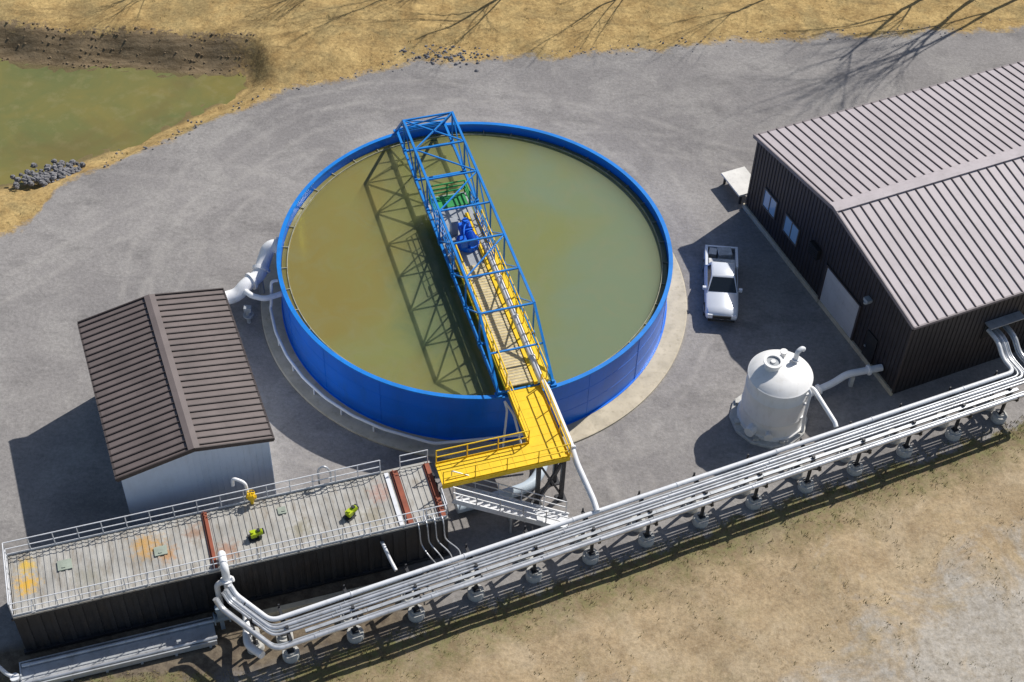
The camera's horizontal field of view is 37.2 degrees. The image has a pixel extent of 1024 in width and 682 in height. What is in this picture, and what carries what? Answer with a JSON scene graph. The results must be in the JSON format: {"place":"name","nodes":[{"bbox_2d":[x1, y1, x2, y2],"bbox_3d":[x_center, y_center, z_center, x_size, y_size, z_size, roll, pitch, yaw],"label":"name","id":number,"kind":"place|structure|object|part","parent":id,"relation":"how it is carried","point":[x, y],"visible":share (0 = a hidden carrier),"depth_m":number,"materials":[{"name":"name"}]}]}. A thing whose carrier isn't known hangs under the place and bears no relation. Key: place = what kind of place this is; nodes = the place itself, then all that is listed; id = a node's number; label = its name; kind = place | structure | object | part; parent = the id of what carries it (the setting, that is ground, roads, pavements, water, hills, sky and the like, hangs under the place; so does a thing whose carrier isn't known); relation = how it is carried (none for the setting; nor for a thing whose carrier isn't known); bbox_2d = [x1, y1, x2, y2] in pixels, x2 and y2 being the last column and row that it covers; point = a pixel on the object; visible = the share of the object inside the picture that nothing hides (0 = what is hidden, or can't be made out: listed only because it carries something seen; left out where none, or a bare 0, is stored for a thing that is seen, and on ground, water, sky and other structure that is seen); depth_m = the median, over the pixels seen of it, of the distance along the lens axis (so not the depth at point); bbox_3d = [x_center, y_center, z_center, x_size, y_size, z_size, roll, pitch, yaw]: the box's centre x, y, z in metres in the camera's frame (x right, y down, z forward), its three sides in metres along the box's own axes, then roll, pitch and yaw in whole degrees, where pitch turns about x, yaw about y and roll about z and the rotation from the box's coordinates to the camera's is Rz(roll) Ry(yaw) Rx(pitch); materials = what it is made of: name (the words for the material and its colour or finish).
{"place":"outdoors","nodes":[
{"label":"outdoors","id":0,"kind":"place"},
{"bbox_2d":[0,59,246,184],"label":"pond water","id":1,"kind":"structure","parent":0,"point":[47,116],"depth_m":99.91,"materials":[{"name":"green liquid"}]},
{"bbox_2d":[0,26,1023,681],"bbox_3d":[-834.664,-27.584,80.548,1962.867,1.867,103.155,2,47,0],"label":"gravel yard","id":2,"kind":"structure","parent":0,"point":[670,132],"depth_m":88.44,"materials":[{"name":"grey gravel"}]},
{"bbox_2d":[19,617,217,681],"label":"pipe trough","id":3,"kind":"object","parent":2,"relation":"on","point":[108,656],"visible":0.97,"depth_m":71.05,"materials":[{"name":"metal"}]},
{"bbox_2d":[0,665,20,681],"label":"outlet pipe","id":4,"kind":"object","parent":3,"relation":"attached to","point":[14,677],"visible":1,"depth_m":69.84,"materials":[{"name":"white metal"}]},
{"bbox_2d":[77,288,275,525],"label":"shed","id":5,"kind":"structure","parent":2,"relation":"on","point":[182,412],"depth_m":74.96,"materials":[{"name":"brown metal"}]},
{"bbox_2d":[212,605,230,629],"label":"support","id":6,"kind":"object","parent":2,"relation":"on","point":[220,616],"visible":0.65,"depth_m":71.63,"materials":[{"name":"grey metal"}]},
{"bbox_2d":[2,450,450,654],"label":"process tank","id":7,"kind":"object","parent":2,"relation":"on","point":[79,589],"visible":0.98,"depth_m":72.10,"materials":[{"name":"black metal"}]},
{"bbox_2d":[214,550,264,658],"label":"riser pipe","id":8,"kind":"object","parent":7,"relation":"attached to","point":[226,579],"visible":0.66,"depth_m":70.52,"materials":[{"name":"white metal"}]},
{"bbox_2d":[231,477,248,494],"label":"roof vent pipe","id":9,"kind":"object","parent":7,"relation":"attached to","point":[244,483],"visible":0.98,"depth_m":72.99,"materials":[{"name":"white metal"}]},
{"bbox_2d":[246,490,256,504],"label":"yellow valve","id":10,"kind":"object","parent":7,"relation":"on","point":[251,497],"visible":1,"depth_m":73.05,"materials":[{"name":"metal"}]},
{"bbox_2d":[247,528,264,542],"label":"agitator motor","id":11,"kind":"object","parent":7,"relation":"on","point":[253,535],"visible":1,"depth_m":71.96,"materials":[{"name":"metal"}]},
{"bbox_2d":[317,465,332,483],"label":"hoop vent","id":12,"kind":"object","parent":7,"relation":"attached to","point":[320,468],"visible":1,"depth_m":73.97,"materials":[{"name":"metal"}]},
{"bbox_2d":[343,504,358,521],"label":"agitator motor","id":13,"kind":"object","parent":7,"relation":"on","point":[349,515],"visible":1,"depth_m":72.98,"materials":[{"name":"metal"}]},
{"bbox_2d":[380,541,397,571],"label":"drain pipe","id":14,"kind":"object","parent":7,"relation":"attached to","point":[394,567],"visible":1,"depth_m":72.68,"materials":[{"name":"white metal"}]},
{"bbox_2d":[416,518,435,562],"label":"conduit","id":15,"kind":"object","parent":7,"relation":"attached to","point":[421,541],"visible":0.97,"depth_m":73.31,"materials":[{"name":"metal"}]},
{"bbox_2d":[424,516,443,559],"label":"conduit","id":16,"kind":"object","parent":7,"relation":"attached to","point":[429,539],"visible":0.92,"depth_m":73.44,"materials":[{"name":"metal"}]},
{"bbox_2d":[432,514,451,557],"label":"conduit","id":17,"kind":"object","parent":7,"relation":"attached to","point":[437,537],"visible":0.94,"depth_m":73.56,"materials":[{"name":"metal"}]},
{"bbox_2d":[440,513,460,554],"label":"conduit","id":18,"kind":"object","parent":7,"relation":"attached to","point":[445,536],"visible":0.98,"depth_m":73.69,"materials":[{"name":"metal"}]},
{"bbox_2d":[242,602,264,654],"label":"pipe support","id":19,"kind":"object","parent":2,"relation":"on","point":[258,643],"visible":0.41,"depth_m":71.39,"materials":[{"name":"metal"}]},
{"bbox_2d":[227,330,1018,625],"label":"pipe","id":20,"kind":"object","parent":19,"relation":"on","point":[584,521],"visible":1,"depth_m":74.94,"materials":[{"name":"metal"}]},
{"bbox_2d":[225,237,284,323],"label":"inlet pipe","id":21,"kind":"object","parent":2,"relation":"on","point":[246,285],"visible":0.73,"depth_m":85.71,"materials":[{"name":"white metal"}]},
{"bbox_2d":[276,604,299,663],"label":"pipe support","id":22,"kind":"object","parent":2,"relation":"on","point":[291,655],"visible":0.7,"depth_m":71.17,"materials":[{"name":"metal"}]},
{"bbox_2d":[262,580,402,615],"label":"pipe","id":23,"kind":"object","parent":2,"relation":"on","point":[285,608],"depth_m":73.23,"materials":[{"name":"grey metal"}]},
{"bbox_2d":[340,584,363,643],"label":"pipe support","id":24,"kind":"object","parent":2,"relation":"on","point":[355,634],"visible":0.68,"depth_m":71.96,"materials":[{"name":"metal"}]},
{"bbox_2d":[400,564,424,622],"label":"pipe support","id":25,"kind":"object","parent":2,"relation":"on","point":[416,613],"visible":0.59,"depth_m":72.84,"materials":[{"name":"metal"}]},
{"bbox_2d":[460,543,483,601],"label":"pipe support","id":26,"kind":"object","parent":2,"relation":"on","point":[475,593],"visible":0.59,"depth_m":73.71,"materials":[{"name":"metal"}]},
{"bbox_2d":[223,328,1023,632],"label":"pipe","id":27,"kind":"object","parent":26,"relation":"on","point":[610,519],"visible":1,"depth_m":74.68,"materials":[{"name":"metal"}]},
{"bbox_2d":[261,122,686,458],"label":"clarifier tank","id":28,"kind":"object","parent":2,"relation":"on","point":[372,323],"visible":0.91,"depth_m":87.67,"materials":[{"name":"blue paint"}]},
{"bbox_2d":[269,279,522,444],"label":"perimeter pipe","id":29,"kind":"object","parent":28,"relation":"on","point":[302,376],"visible":0.94,"depth_m":80.86,"materials":[{"name":"grey metal"}]},
{"bbox_2d":[393,111,556,398],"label":"truss bridge","id":30,"kind":"structure","parent":28,"relation":"on","point":[443,209],"depth_m":85.30,"materials":[{"name":"blue metal"}]},
{"bbox_2d":[450,217,479,252],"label":"rake drive unit","id":31,"kind":"object","parent":30,"relation":"on","point":[465,229],"visible":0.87,"depth_m":84.45,"materials":[{"name":"blue paint"}]},
{"bbox_2d":[502,401,521,447],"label":"drop pipe","id":32,"kind":"object","parent":28,"relation":"attached to","point":[506,416],"visible":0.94,"depth_m":78.26,"materials":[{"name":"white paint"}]},
{"bbox_2d":[455,466,547,513],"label":"buried pipe","id":33,"kind":"object","parent":2,"relation":"on","point":[528,484],"visible":0.44,"depth_m":77.85,"materials":[{"name":"white metal"}]},
{"bbox_2d":[435,209,570,505],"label":"access walkway","id":34,"kind":"structure","parent":2,"relation":"on","point":[542,447],"depth_m":77.44,"materials":[{"name":"yellow metal"}]},
{"bbox_2d":[482,243,599,511],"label":"feed pipe","id":35,"kind":"object","parent":34,"relation":"attached to","point":[538,373],"visible":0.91,"depth_m":78.57,"materials":[{"name":"white metal"}]},
{"bbox_2d":[451,471,569,533],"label":"access stairs","id":36,"kind":"structure","parent":2,"relation":"on","point":[510,508],"depth_m":75.51,"materials":[{"name":"grey metal"}]},
{"bbox_2d":[517,525,542,583],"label":"pipe support","id":37,"kind":"object","parent":2,"relation":"on","point":[533,573],"visible":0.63,"depth_m":74.53,"materials":[{"name":"metal"}]},
{"bbox_2d":[574,508,600,564],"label":"pipe support","id":38,"kind":"object","parent":2,"relation":"on","point":[590,555],"visible":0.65,"depth_m":75.34,"materials":[{"name":"metal"}]},
{"bbox_2d":[629,490,657,547],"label":"pipe support","id":39,"kind":"object","parent":2,"relation":"on","point":[646,538],"visible":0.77,"depth_m":76.17,"materials":[{"name":"metal"}]},
{"bbox_2d":[217,326,1023,644],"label":"pipe","id":40,"kind":"object","parent":39,"relation":"on","point":[649,518],"visible":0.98,"depth_m":74.44,"materials":[{"name":"metal"}]},
{"bbox_2d":[683,472,713,528],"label":"pipe support","id":41,"kind":"object","parent":2,"relation":"on","point":[700,519],"visible":0.65,"depth_m":77.04,"materials":[{"name":"metal"}]},
{"bbox_2d":[702,245,741,322],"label":"pickup truck","id":42,"kind":"object","parent":2,"relation":"on","point":[721,295],"visible":1,"depth_m":86.95,"materials":[{"name":"silver metal"}]},
{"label":"side window","id":43,"kind":"part","parent":42,"relation":"part of","materials":[{"name":"black glass"}]},
{"bbox_2d":[709,247,716,257],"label":"cargo crate","id":44,"kind":"object","parent":42,"relation":"in","point":[712,252],"visible":1,"depth_m":89.14,"materials":[{"name":"metal"}]},
{"bbox_2d":[717,247,731,258],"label":"cargo crate","id":45,"kind":"object","parent":42,"relation":"in","point":[724,252],"visible":1,"depth_m":89.06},
{"bbox_2d":[721,166,750,203],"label":"concrete landing","id":46,"kind":"object","parent":2,"relation":"on","point":[738,180],"visible":0.93,"depth_m":94.01,"materials":[{"name":"concrete"}]},
{"bbox_2d":[736,454,767,509],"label":"pipe support","id":47,"kind":"object","parent":2,"relation":"on","point":[753,501],"visible":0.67,"depth_m":77.91,"materials":[{"name":"metal"}]},
{"bbox_2d":[729,346,812,448],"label":"storage tank","id":48,"kind":"object","parent":2,"relation":"on","point":[770,406],"visible":1,"depth_m":79.59,"materials":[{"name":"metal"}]},
{"bbox_2d":[810,386,837,426],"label":"overflow pipe","id":49,"kind":"object","parent":48,"relation":"attached to","point":[824,405],"visible":0.98,"depth_m":78.97,"materials":[{"name":"white metal"}]},
{"bbox_2d":[788,438,821,493],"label":"pipe support","id":50,"kind":"object","parent":2,"relation":"on","point":[806,485],"visible":0.63,"depth_m":78.73,"materials":[{"name":"metal"}]},
{"bbox_2d":[811,364,882,399],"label":"supply pipe","id":51,"kind":"object","parent":2,"relation":"on","point":[868,369],"visible":0.69,"depth_m":83.11,"materials":[{"name":"white metal"}]},
{"bbox_2d":[837,421,871,476],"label":"pipe support","id":52,"kind":"object","parent":2,"relation":"on","point":[855,468],"visible":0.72,"depth_m":79.56,"materials":[{"name":"metal"}]},
{"bbox_2d":[316,374,1023,610],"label":"rack beam","id":53,"kind":"structure","parent":52,"relation":"attached to","point":[732,470],"depth_m":76.95,"materials":[{"name":"metal"}]},
{"bbox_2d":[886,403,922,457],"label":"pipe support","id":54,"kind":"object","parent":2,"relation":"on","point":[904,449],"visible":0.66,"depth_m":80.48,"materials":[{"name":"metal"}]},
{"bbox_2d":[221,328,1023,635],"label":"pipe","id":55,"kind":"object","parent":54,"relation":"on","point":[577,533],"visible":0.98,"depth_m":74.40,"materials":[{"name":"metal"}]},
{"bbox_2d":[934,387,972,440],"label":"pipe support","id":56,"kind":"object","parent":2,"relation":"on","point":[953,432],"visible":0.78,"depth_m":81.35,"materials":[{"name":"metal"}]},
{"bbox_2d":[224,329,1022,629],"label":"pipe","id":57,"kind":"object","parent":56,"relation":"on","point":[340,606],"visible":0.98,"depth_m":74.73,"materials":[{"name":"metal"}]},
{"bbox_2d":[980,370,1019,424],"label":"pipe support","id":58,"kind":"object","parent":2,"relation":"on","point":[999,416],"visible":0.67,"depth_m":82.23,"materials":[{"name":"concrete"}]},
{"bbox_2d":[213,325,1023,650],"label":"pipe","id":59,"kind":"object","parent":58,"relation":"on","point":[557,553],"visible":1,"depth_m":73.58,"materials":[{"name":"metal"}]},
{"bbox_2d":[228,328,1013,621],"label":"pipe","id":60,"kind":"object","parent":58,"relation":"on","point":[250,605],"visible":1,"depth_m":74.98,"materials":[{"name":"white metal"}]},
{"bbox_2d":[305,388,1018,632],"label":"cable tray","id":61,"kind":"object","parent":58,"relation":"on","point":[522,557],"visible":1,"depth_m":74.59,"materials":[{"name":"metal"}]},
{"bbox_2d":[0,0,1023,234],"bbox_3d":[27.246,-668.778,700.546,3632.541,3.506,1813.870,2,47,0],"label":"ground","id":62,"kind":"structure","parent":0,"point":[274,61],"depth_m":104.35,"materials":[{"name":"beige soil"}]},
{"bbox_2d":[10,159,85,188],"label":"rock pile","id":63,"kind":"object","parent":62,"relation":"on","point":[59,171],"visible":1,"depth_m":94.20,"materials":[{"name":"grey stone"}]},
{"bbox_2d":[0,22,260,76],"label":"bank stones","id":64,"kind":"object","parent":62,"relation":"on","point":[136,27],"visible":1,"depth_m":102.92,"materials":[{"name":"brown stone"}]},
{"bbox_2d":[399,44,489,71],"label":"rubble pile","id":65,"kind":"object","parent":62,"relation":"on","point":[427,56],"visible":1,"depth_m":102.95,"materials":[{"name":"grey stone"}]},
{"bbox_2d":[3,0,1023,681],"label":"weeds","id":66,"kind":"object","parent":62,"relation":"on","point":[655,542],"visible":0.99,"depth_m":75.70,"materials":[{"name":"plant"}]},
{"bbox_2d":[103,17,995,166],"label":"edge stones","id":67,"kind":"object","parent":62,"relation":"on","point":[239,107],"visible":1,"depth_m":103.03,"materials":[{"name":"grey stone"}]},
{"bbox_2d":[64,421,1023,681],"bbox_3d":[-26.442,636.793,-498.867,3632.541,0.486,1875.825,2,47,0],"label":"grass field","id":68,"kind":"structure","parent":0,"point":[954,617],"depth_m":74.13,"materials":[{"name":"beige plant"}]},
{"bbox_2d":[742,60,1023,395],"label":"metal building","id":69,"kind":"structure","parent":0,"point":[891,228],"depth_m":84.95,"materials":[{"name":"metal"}]},
{"bbox_2d":[761,187,777,219],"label":"window","id":70,"kind":"structure","parent":69,"relation":"in","point":[770,204],"depth_m":90.23,"materials":[{"name":"blue glass"}]},
{"bbox_2d":[782,213,800,246],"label":"window","id":71,"kind":"structure","parent":69,"relation":"in","point":[791,230],"depth_m":88.73,"materials":[{"name":"blue glass"}]},
{"bbox_2d":[817,263,861,343],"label":"garage door","id":72,"kind":"structure","parent":69,"relation":"in","point":[834,294],"depth_m":85.83,"materials":[{"name":"white metal"}]},
{"bbox_2d":[861,329,877,363],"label":"door","id":73,"kind":"structure","parent":69,"relation":"in","point":[870,344],"depth_m":84.17,"materials":[{"name":"metal"}]}
]}

